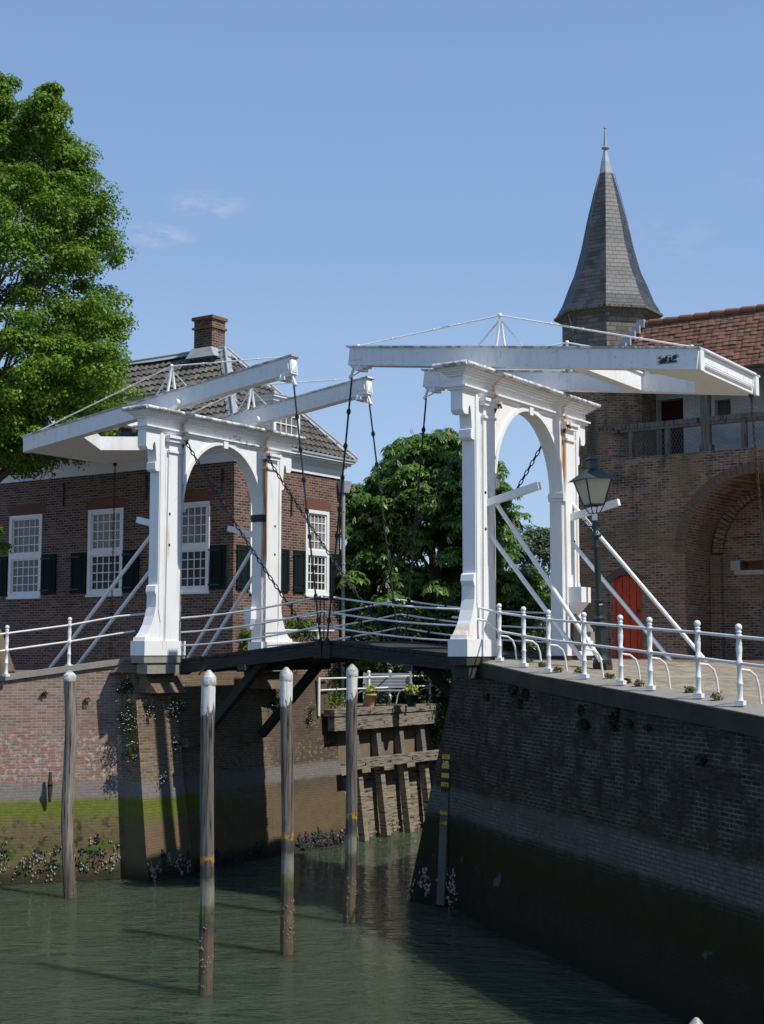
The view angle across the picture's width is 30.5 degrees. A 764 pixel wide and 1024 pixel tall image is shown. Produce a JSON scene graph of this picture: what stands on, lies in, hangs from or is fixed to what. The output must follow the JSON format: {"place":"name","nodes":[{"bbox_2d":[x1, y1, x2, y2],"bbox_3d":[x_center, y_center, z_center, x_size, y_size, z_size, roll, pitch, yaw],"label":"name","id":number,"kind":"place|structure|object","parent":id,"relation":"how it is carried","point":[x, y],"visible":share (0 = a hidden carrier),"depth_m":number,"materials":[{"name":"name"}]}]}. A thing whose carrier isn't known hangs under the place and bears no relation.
{"place":"outdoors","nodes":[
{"label":"outdoors","id":0,"kind":"place"},
{"bbox_2d":[15,663,131,672],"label":"road","id":1,"kind":"structure","parent":0,"point":[19,670],"depth_m":41.87,"materials":[{"name":"brick"}]},
{"bbox_2d":[0,71,147,674],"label":"linden tree","id":2,"kind":"object","parent":1,"relation":"on","point":[74,368],"visible":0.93,"depth_m":36.46,"materials":[{"name":"green plant"}]},
{"bbox_2d":[236,629,250,650],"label":"garden shrub","id":3,"kind":"object","parent":1,"relation":"on","point":[244,634],"visible":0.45,"depth_m":37.52,"materials":[{"name":"green plant"}]},
{"bbox_2d":[285,625,333,642],"bbox_3d":[-1.983,3.462,36.862,1.867,1.021,0.142,6,-8,-45],"label":"railing","id":4,"kind":"object","parent":1,"relation":"on","point":[310,630],"visible":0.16,"depth_m":37.13,"materials":[{"name":"white metal"}]},
{"bbox_2d":[0,827,688,1023],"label":"water","id":5,"kind":"structure","parent":0,"point":[115,951],"depth_m":22.73,"materials":[{"name":"green liquid"}]},
{"bbox_2d":[0,657,130,884],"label":"quay wall","id":6,"kind":"structure","parent":5,"relation":"in","point":[32,730],"depth_m":30.76,"materials":[{"name":"brick"}]},
{"bbox_2d":[40,690,47,696],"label":"weed tuft","id":7,"kind":"object","parent":6,"relation":"on","point":[44,692],"visible":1,"depth_m":30.90,"materials":[{"name":"green plant"}]},
{"bbox_2d":[0,833,114,876],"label":"mussel shells","id":8,"kind":"object","parent":6,"relation":"attached to","point":[54,860],"visible":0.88,"depth_m":30.40},
{"bbox_2d":[0,836,120,882],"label":"oyster shells","id":9,"kind":"object","parent":6,"relation":"attached to","point":[80,869],"visible":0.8,"depth_m":30.33},
{"bbox_2d":[0,613,144,675],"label":"railing","id":10,"kind":"object","parent":6,"relation":"on","point":[7,633],"visible":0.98,"depth_m":31.29,"materials":[{"name":"white metal"}]},
{"bbox_2d":[61,670,76,897],"bbox_3d":[-6.361,6.296,28.621,0.454,6.084,0.274,-1,-6,5],"label":"mooring pile","id":11,"kind":"object","parent":5,"relation":"in","point":[67,823],"visible":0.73,"depth_m":28.59,"materials":[{"name":"grey wood"}]},
{"bbox_2d":[198,665,215,995],"bbox_3d":[-2.601,5.401,20.606,0.281,6.292,0.246,1,-6,-15],"label":"mooring pile","id":12,"kind":"object","parent":5,"relation":"in","point":[206,924],"visible":0.96,"depth_m":20.60,"materials":[{"name":"paint"}]},
{"bbox_2d":[111,659,345,881],"bbox_3d":[-3.564,6.776,34.079,1.840,6.400,8.130,-4,-7,34],"label":"bridge abutment","id":13,"kind":"object","parent":5,"relation":"in","point":[158,816],"visible":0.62,"depth_m":32.99,"materials":[{"name":"brick"}]},
{"bbox_2d":[113,677,133,702],"bbox_3d":[-5.698,3.905,31.119,0.495,0.656,0.491,2,-6,-23],"label":"daisy clump","id":14,"kind":"object","parent":13,"relation":"attached to","point":[126,684],"visible":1,"depth_m":31.09,"materials":[{"name":"green plant"}]},
{"bbox_2d":[118,700,137,741],"bbox_3d":[-5.555,4.610,30.981,0.644,0.952,0.716,1,-6,-7],"label":"daisy clump","id":15,"kind":"object","parent":13,"relation":"attached to","point":[123,718],"visible":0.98,"depth_m":30.96,"materials":[{"name":"green plant"}]},
{"bbox_2d":[122,741,138,761],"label":"daisy clump","id":16,"kind":"object","parent":13,"relation":"attached to","point":[126,754],"visible":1,"depth_m":30.77,"materials":[{"name":"green plant"}]},
{"bbox_2d":[145,700,153,717],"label":"daisy clump","id":17,"kind":"object","parent":13,"relation":"attached to","point":[149,706],"visible":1,"depth_m":31.08,"materials":[{"name":"green plant"}]},
{"bbox_2d":[147,852,190,881],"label":"oyster shells","id":18,"kind":"object","parent":13,"relation":"attached to","point":[152,870],"visible":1,"depth_m":30.82},
{"bbox_2d":[158,849,190,880],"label":"mussel shells","id":19,"kind":"object","parent":13,"relation":"attached to","point":[169,869],"visible":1,"depth_m":30.75},
{"bbox_2d":[163,692,185,721],"bbox_3d":[-4.694,4.357,31.621,0.708,0.838,0.438,4,-7,-34],"label":"daisy clump","id":20,"kind":"object","parent":13,"relation":"attached to","point":[174,710],"visible":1,"depth_m":31.63,"materials":[{"name":"green plant"}]},
{"bbox_2d":[48,398,305,673],"bbox_3d":[-5.279,0.759,34.092,4.216,6.217,5.850,-4,-7,34],"label":"drawbridge portal","id":21,"kind":"object","parent":13,"relation":"on","point":[165,435],"visible":0.92,"depth_m":32.18,"materials":[{"name":"white paint"}]},
{"bbox_2d":[21,354,374,465],"bbox_3d":[-4.559,-2.430,33.824,8.501,1.694,3.230,-4,-7,34],"label":"balance beam frame","id":22,"kind":"object","parent":21,"relation":"on","point":[79,439],"visible":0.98,"depth_m":33.42,"materials":[{"name":"white paint"}]},
{"bbox_2d":[109,463,116,659],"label":"pull chain","id":23,"kind":"object","parent":22,"relation":"hanging from","point":[114,464],"visible":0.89,"depth_m":36.87,"materials":[{"name":"metal"}]},
{"bbox_2d":[293,385,322,644],"bbox_3d":[-1.587,0.013,29.849,0.792,5.634,0.050,-3,-7,31],"label":"lifting chain","id":24,"kind":"object","parent":22,"relation":"hanging from","point":[300,449],"visible":1,"depth_m":29.83,"materials":[{"name":"black metal"}]},
{"bbox_2d":[369,405,399,640],"bbox_3d":[0.058,0.253,32.289,0.803,5.634,0.052,-2,-6,23],"label":"lifting chain","id":25,"kind":"object","parent":22,"relation":"hanging from","point":[383,519],"visible":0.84,"depth_m":32.28,"materials":[{"name":"black metal"}]},
{"bbox_2d":[186,443,313,640],"bbox_3d":[-2.955,0.572,30.770,3.636,4.530,0.070,-4,-7,33],"label":"guy chain","id":26,"kind":"object","parent":21,"relation":"attached to","point":[251,548],"visible":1,"depth_m":30.75,"materials":[{"name":"black metal"}]},
{"bbox_2d":[179,595,399,674],"bbox_3d":[-2.021,2.842,31.910,4.107,1.713,3.464,-4,-7,34],"label":"bridge leaf","id":27,"kind":"object","parent":21,"relation":"attached to","point":[300,656],"visible":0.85,"depth_m":30.83,"materials":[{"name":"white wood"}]},
{"bbox_2d":[193,663,268,746],"bbox_3d":[-3.374,4.233,31.115,2.220,2.021,0.170,-5,-7,40],"label":"bridge strut","id":28,"kind":"object","parent":27,"relation":"attached to","point":[237,693],"visible":0.86,"depth_m":30.94,"materials":[{"name":"brown wood"}]},
{"bbox_2d":[257,662,321,737],"bbox_3d":[-2.174,4.449,33.207,1.863,1.836,0.170,-4,-7,34],"label":"bridge strut","id":29,"kind":"object","parent":27,"relation":"attached to","point":[299,688],"visible":0.57,"depth_m":33.08,"materials":[{"name":"brown wood"}]},
{"bbox_2d":[268,459,391,640],"bbox_3d":[-1.294,0.835,33.230,3.637,4.491,0.080,-4,-7,34],"label":"guy chain","id":30,"kind":"object","parent":21,"relation":"attached to","point":[325,548],"visible":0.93,"depth_m":33.25,"materials":[{"name":"black metal"}]},
{"bbox_2d":[173,740,180,749],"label":"daisy clump","id":31,"kind":"object","parent":13,"relation":"attached to","point":[177,741],"visible":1,"depth_m":31.49,"materials":[{"name":"green plant"}]},
{"bbox_2d":[196,842,263,870],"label":"mussel shells","id":32,"kind":"object","parent":13,"relation":"attached to","point":[218,859],"visible":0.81,"depth_m":32.89},
{"bbox_2d":[270,690,279,708],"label":"daisy clump","id":33,"kind":"object","parent":13,"relation":"attached to","point":[276,701],"visible":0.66,"depth_m":34.83,"materials":[{"name":"green plant"}]},
{"bbox_2d":[305,702,316,725],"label":"daisy clump","id":34,"kind":"object","parent":13,"relation":"attached to","point":[313,708],"visible":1,"depth_m":36.02,"materials":[{"name":"green plant"}]},
{"bbox_2d":[317,677,319,715],"bbox_3d":[-1.643,4.793,36.392,0.074,1.000,0.074,-1,-6,11],"label":"railing post","id":35,"kind":"object","parent":13,"relation":"attached to","point":[318,696],"visible":1,"depth_m":36.36,"materials":[{"name":"white metal"}]},
{"bbox_2d":[295,826,345,849],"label":"mussel shells","id":36,"kind":"object","parent":13,"relation":"attached to","point":[318,839],"visible":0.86,"depth_m":35.64},
{"bbox_2d":[280,667,294,954],"bbox_3d":[-1.583,5.707,23.304,0.282,6.214,0.260,-4,-7,34],"label":"mooring pile","id":37,"kind":"object","parent":5,"relation":"in","point":[287,832],"visible":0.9,"depth_m":23.29,"materials":[{"name":"paint"}]},
{"bbox_2d":[343,664,357,922],"bbox_3d":[-0.583,5.962,26.016,0.266,6.238,0.257,-4,-7,34],"label":"mooring pile","id":38,"kind":"object","parent":5,"relation":"in","point":[349,905],"visible":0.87,"depth_m":26.00,"materials":[{"name":"paint"}]},
{"bbox_2d":[324,703,440,840],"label":"timber wharf","id":39,"kind":"structure","parent":5,"relation":"in","point":[404,791],"depth_m":38.59,"materials":[{"name":"brown wood"}]},
{"bbox_2d":[363,684,377,706],"bbox_3d":[-0.330,5.008,38.228,0.449,0.633,0.468,-4,-7,34],"label":"flower pot","id":40,"kind":"object","parent":39,"relation":"on","point":[370,698],"visible":0.96,"depth_m":38.11,"materials":[{"name":"ceramic"}]},
{"bbox_2d":[337,813,420,842],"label":"oyster shells","id":41,"kind":"object","parent":39,"relation":"attached to","point":[390,823],"visible":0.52,"depth_m":38.48},
{"bbox_2d":[404,683,418,706],"bbox_3d":[0.798,5.026,38.440,0.434,0.638,0.437,0,-6,-4],"label":"flower pot","id":42,"kind":"object","parent":39,"relation":"on","point":[411,699],"visible":1,"depth_m":38.32,"materials":[{"name":"green plant"}]},
{"bbox_2d":[426,702,447,743],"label":"ivy","id":43,"kind":"object","parent":39,"relation":"attached to","point":[441,723],"visible":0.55,"depth_m":40.54,"materials":[{"name":"green plant"}]},
{"bbox_2d":[408,672,460,909],"bbox_3d":[3.175,6.362,29.955,2.550,6.415,6.800,-4,-7,34],"label":"bridge abutment","id":44,"kind":"object","parent":5,"relation":"in","point":[427,853],"visible":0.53,"depth_m":27.72,"materials":[{"name":"brick"}]},
{"bbox_2d":[407,867,457,907],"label":"oyster shells","id":45,"kind":"object","parent":44,"relation":"attached to","point":[420,883],"visible":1,"depth_m":27.69},
{"bbox_2d":[423,670,451,703],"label":"ivy","id":46,"kind":"object","parent":44,"relation":"attached to","point":[445,698],"visible":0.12,"depth_m":41.37,"materials":[{"name":"green plant"}]},
{"bbox_2d":[436,754,449,904],"bbox_3d":[1.274,6.236,27.570,0.272,2.904,0.331,-5,-7,41],"label":"tide gauge","id":47,"kind":"object","parent":44,"relation":"attached to","point":[443,845],"visible":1,"depth_m":27.47,"materials":[{"name":"grey wood"}]},
{"bbox_2d":[451,659,763,1023],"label":"quay wall","id":48,"kind":"structure","parent":5,"relation":"in","point":[626,859],"depth_m":20.82,"materials":[{"name":"brick"}]},
{"bbox_2d":[483,694,489,699],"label":"wall moss","id":49,"kind":"object","parent":48,"relation":"attached to","point":[486,696],"depth_m":25.82,"materials":[{"name":"green plant"}]},
{"bbox_2d":[506,684,517,696],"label":"wall moss","id":50,"kind":"object","parent":48,"relation":"attached to","point":[512,688],"depth_m":24.64,"materials":[{"name":"green plant"}]},
{"bbox_2d":[512,698,522,710],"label":"wall moss","id":51,"kind":"object","parent":48,"relation":"attached to","point":[518,702],"depth_m":24.41,"materials":[{"name":"green plant"}]},
{"bbox_2d":[518,688,529,700],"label":"wall moss","id":52,"kind":"object","parent":48,"relation":"attached to","point":[523,692],"depth_m":24.20,"materials":[{"name":"green plant"}]},
{"bbox_2d":[538,661,546,666],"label":"weed tuft","id":53,"kind":"object","parent":48,"relation":"on","point":[541,663],"visible":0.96,"depth_m":24.90,"materials":[{"name":"green plant"}]},
{"bbox_2d":[553,666,563,672],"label":"weed tuft","id":54,"kind":"object","parent":48,"relation":"on","point":[556,669],"visible":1,"depth_m":24.00,"materials":[{"name":"green plant"}]},
{"bbox_2d":[573,705,584,716],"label":"wall moss","id":55,"kind":"object","parent":48,"relation":"attached to","point":[580,709],"depth_m":22.18,"materials":[{"name":"green plant"}]},
{"bbox_2d":[574,718,588,731],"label":"wall moss","id":56,"kind":"object","parent":48,"relation":"attached to","point":[581,722],"depth_m":21.97,"materials":[{"name":"green plant"}]},
{"bbox_2d":[452,603,763,704],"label":"railing","id":57,"kind":"object","parent":48,"relation":"on","point":[738,636],"visible":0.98,"depth_m":21.48,"materials":[{"name":"white metal"}]},
{"bbox_2d":[604,672,615,678],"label":"weed tuft","id":58,"kind":"object","parent":48,"relation":"on","point":[608,676],"visible":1,"depth_m":22.53,"materials":[{"name":"green plant"}]},
{"bbox_2d":[604,714,617,724],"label":"wall moss","id":59,"kind":"object","parent":48,"relation":"attached to","point":[610,719],"depth_m":21.07,"materials":[{"name":"green plant"}]},
{"bbox_2d":[608,725,617,732],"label":"wall moss","id":60,"kind":"object","parent":48,"relation":"attached to","point":[612,728],"depth_m":21.04,"materials":[{"name":"green plant"}]},
{"bbox_2d":[608,707,619,717],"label":"wall moss","id":61,"kind":"object","parent":48,"relation":"attached to","point":[614,710],"depth_m":21.03,"materials":[{"name":"green plant"}]},
{"bbox_2d":[624,719,632,727],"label":"wall moss","id":62,"kind":"object","parent":48,"relation":"attached to","point":[628,723],"depth_m":20.63,"materials":[{"name":"green plant"}]},
{"bbox_2d":[624,676,632,682],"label":"weed tuft","id":63,"kind":"object","parent":48,"relation":"on","point":[628,679],"visible":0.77,"depth_m":21.73,"materials":[{"name":"green plant"}]},
{"bbox_2d":[634,679,644,686],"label":"weed tuft","id":64,"kind":"object","parent":48,"relation":"on","point":[638,682],"visible":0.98,"depth_m":21.26,"materials":[{"name":"green plant"}]},
{"bbox_2d":[642,723,650,731],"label":"wall moss","id":65,"kind":"object","parent":48,"relation":"attached to","point":[647,727],"depth_m":20.11,"materials":[{"name":"green plant"}]},
{"bbox_2d":[694,753,707,767],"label":"wall moss","id":66,"kind":"object","parent":48,"relation":"attached to","point":[700,758],"depth_m":18.67,"materials":[{"name":"green plant"}]},
{"bbox_2d":[710,691,723,700],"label":"weed tuft","id":67,"kind":"object","parent":48,"relation":"on","point":[717,696],"visible":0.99,"depth_m":19.08,"materials":[{"name":"green plant"}]},
{"bbox_2d":[689,1017,702,1023],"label":"mooring pile","id":68,"kind":"object","parent":5,"relation":"in","point":[696,1020],"visible":1,"depth_m":14.47,"materials":[{"name":"paint"}]},
{"bbox_2d":[0,0,763,649],"label":"sky","id":69,"kind":"structure","parent":0,"point":[316,178],"materials":[{"name":"blue"}]},
{"bbox_2d":[330,696,448,782],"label":"garden ground","id":70,"kind":"structure","parent":0,"point":[387,741],"depth_m":38.89,"materials":[{"name":"beige soil"}]},
{"bbox_2d":[0,314,358,698],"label":"brick house","id":71,"kind":"structure","parent":70,"relation":"on","point":[55,566],"depth_m":41.27,"materials":[{"name":"brown brick"}]},
{"bbox_2d":[6,514,42,598],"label":"window","id":72,"kind":"structure","parent":71,"relation":"in","point":[25,531],"depth_m":42.91,"materials":[{"name":"white paint"}]},
{"bbox_2d":[85,508,123,596],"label":"window","id":73,"kind":"structure","parent":71,"relation":"in","point":[99,547],"depth_m":41.04,"materials":[{"name":"white paint"}]},
{"bbox_2d":[181,501,209,593],"bbox_3d":[-5.357,1.010,39.148,1.450,2.570,0.150,-4,-7,34],"label":"window","id":74,"kind":"structure","parent":71,"relation":"in","point":[196,516],"depth_m":39.07,"materials":[{"name":"white paint"}]},
{"bbox_2d":[249,501,251,593],"bbox_3d":[-3.351,1.029,39.336,0.150,2.570,1.200,-4,-7,34],"label":"window","id":75,"kind":"structure","parent":71,"relation":"in","point":[250,590],"depth_m":38.85,"materials":[{"name":"white paint"}]},
{"bbox_2d":[304,509,328,597],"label":"window","id":76,"kind":"structure","parent":71,"relation":"in","point":[319,520],"depth_m":41.54,"materials":[{"name":"white paint"}]},
{"bbox_2d":[283,614,322,641],"bbox_3d":[-2.197,3.326,39.435,1.205,0.904,1.654,-1,-6,10],"label":"garden shrub","id":77,"kind":"object","parent":70,"relation":"on","point":[293,624],"visible":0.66,"depth_m":39.28,"materials":[{"name":"green plant"}]},
{"bbox_2d":[324,680,345,708],"bbox_3d":[-1.423,4.956,37.301,0.948,0.948,1.518,-2,-6,16],"label":"garden shrub","id":78,"kind":"object","parent":70,"relation":"on","point":[335,699],"visible":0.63,"depth_m":37.25,"materials":[{"name":"green plant"}]},
{"bbox_2d":[320,670,434,705],"bbox_3d":[0.032,4.925,39.223,0.499,0.998,6.567,-4,-7,34],"label":"railing","id":79,"kind":"object","parent":70,"relation":"on","point":[368,677],"visible":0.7,"depth_m":38.95,"materials":[{"name":"white metal"}]},
{"bbox_2d":[365,688,395,705],"bbox_3d":[-0.134,5.257,39.445,0.916,0.740,1.099,-4,-7,34],"label":"lavender bush","id":80,"kind":"object","parent":70,"relation":"on","point":[379,697],"visible":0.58,"depth_m":39.40,"materials":[{"name":"green plant"}]},
{"bbox_2d":[363,673,412,706],"bbox_3d":[0.156,4.924,38.842,1.379,0.920,0.580,0,-6,0],"label":"garden bench","id":81,"kind":"object","parent":70,"relation":"on","point":[397,680],"visible":0.8,"depth_m":39.10,"materials":[{"name":"grey paint"}]},
{"bbox_2d":[328,608,504,705],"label":"hedge","id":82,"kind":"object","parent":70,"relation":"on","point":[395,668],"visible":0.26,"depth_m":41.12,"materials":[{"name":"green plant"}]},
{"bbox_2d":[336,427,550,699],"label":"chestnut tree","id":83,"kind":"object","parent":70,"relation":"on","point":[436,579],"visible":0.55,"depth_m":42.49,"materials":[{"name":"green plant"}]},
{"bbox_2d":[440,598,546,651],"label":"background tree","id":84,"kind":"object","parent":70,"relation":"on","point":[532,634],"depth_m":64.85,"materials":[{"name":"green plant"}]},
{"bbox_2d":[505,524,550,654],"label":"willow tree","id":85,"kind":"object","parent":70,"relation":"on","point":[537,542],"visible":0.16,"depth_m":57.59,"materials":[{"name":"green plant"}]},
{"bbox_2d":[504,658,763,703],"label":"cobbled road","id":86,"kind":"structure","parent":0,"point":[682,673],"depth_m":24.76,"materials":[{"name":"beige stone"}]},
{"bbox_2d":[431,360,707,677],"bbox_3d":[4.006,0.128,27.686,3.539,6.217,5.850,-4,-7,34],"label":"drawbridge portal","id":87,"kind":"object","parent":86,"relation":"on","point":[488,404],"visible":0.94,"depth_m":27.07,"materials":[{"name":"white paint"}]},
{"bbox_2d":[349,441,461,640],"bbox_3d":[0.623,0.329,28.308,3.347,4.531,0.071,-4,-7,38],"label":"guy chain","id":88,"kind":"object","parent":87,"relation":"attached to","point":[417,524],"visible":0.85,"depth_m":28.31,"materials":[{"name":"black metal"}]},
{"bbox_2d":[322,595,546,670],"bbox_3d":[1.379,2.588,29.642,4.122,1.653,3.464,-4,-7,34],"label":"bridge leaf","id":89,"kind":"object","parent":87,"relation":"attached to","point":[413,656],"visible":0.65,"depth_m":28.80,"materials":[{"name":"white wood"}]},
{"bbox_2d":[423,671,450,699],"bbox_3d":[1.575,4.073,30.715,1.731,1.658,0.170,-4,-7,34],"label":"bridge strut","id":90,"kind":"object","parent":89,"relation":"attached to","point":[439,681],"depth_m":30.87,"materials":[{"name":"brown wood"}]},
{"bbox_2d":[422,444,541,641],"bbox_3d":[2.253,0.587,30.723,3.340,4.492,0.071,-4,-7,35],"label":"guy chain","id":91,"kind":"object","parent":87,"relation":"attached to","point":[496,523],"visible":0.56,"depth_m":30.54,"materials":[{"name":"black metal"}]},
{"bbox_2d":[346,313,759,399],"bbox_3d":[3.308,-2.967,28.159,7.680,1.590,3.230,-4,-7,34],"label":"balance beam frame","id":92,"kind":"object","parent":87,"relation":"on","point":[687,369],"visible":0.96,"depth_m":27.06,"materials":[{"name":"white paint"}]},
{"bbox_2d":[325,377,352,644],"bbox_3d":[-0.896,-0.009,29.123,0.055,5.534,0.938,4,-7,-37],"label":"lifting chain","id":93,"kind":"object","parent":92,"relation":"hanging from","point":[342,477],"visible":1,"depth_m":29.10,"materials":[{"name":"black metal"}]},
{"bbox_2d":[403,398,426,641],"bbox_3d":[0.750,0.231,31.561,0.063,5.534,0.974,3,-7,-31],"label":"lifting chain","id":94,"kind":"object","parent":92,"relation":"hanging from","point":[423,430],"visible":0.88,"depth_m":31.53,"materials":[{"name":"black metal"}]},
{"bbox_2d":[748,394,763,571],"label":"pull chain","id":95,"kind":"object","parent":92,"relation":"hanging from","point":[751,398],"visible":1,"depth_m":26.98,"materials":[{"name":"metal"}]},
{"bbox_2d":[571,614,581,650],"bbox_3d":[4.079,2.534,29.534,0.184,0.800,0.184,2,-6,-23],"label":"stone bollard","id":96,"kind":"object","parent":86,"relation":"on","point":[575,635],"visible":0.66,"depth_m":29.45,"materials":[{"name":"grey stone"}]},
{"bbox_2d":[574,667,581,673],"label":"weed tuft","id":97,"kind":"object","parent":86,"relation":"on","point":[577,670],"visible":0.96,"depth_m":23.68,"materials":[{"name":"green plant"}]},
{"bbox_2d":[586,624,595,648],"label":"stone block","id":98,"kind":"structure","parent":86,"relation":"on","point":[590,633],"depth_m":31.42,"materials":[{"name":"grey stone"}]},
{"bbox_2d":[568,449,616,669],"bbox_3d":[3.904,0.872,25.798,0.692,4.143,0.692,2,-6,-18],"label":"street lamp","id":99,"kind":"object","parent":86,"relation":"on","point":[592,482],"visible":1,"depth_m":25.73,"materials":[{"name":"metal"}]},
{"bbox_2d":[683,685,695,692],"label":"weed tuft","id":100,"kind":"object","parent":86,"relation":"on","point":[692,689],"visible":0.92,"depth_m":20.12,"materials":[{"name":"green plant"}]},
{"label":"right bank","id":101,"kind":"structure","parent":0,"visible":0},
{"bbox_2d":[554,127,763,659],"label":"gatehouse","id":102,"kind":"object","parent":101,"relation":"on","point":[679,532],"visible":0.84,"depth_m":37.63,"materials":[{"name":"brick"}]},
{"bbox_2d":[613,575,642,658],"bbox_3d":[6.550,2.910,37.453,0.966,2.419,0.097,-4,-7,34],"label":"door","id":103,"kind":"structure","parent":102,"relation":"in","point":[626,587],"depth_m":37.41,"materials":[{"name":"red paint"}]},
{"bbox_2d":[661,400,683,454],"bbox_3d":[8.224,-2.261,39.272,0.778,1.728,0.043,-4,-7,34],"label":"gallery door","id":104,"kind":"structure","parent":102,"relation":"in","point":[670,410],"depth_m":39.28,"materials":[{"name":"brown wood"}]}
]}

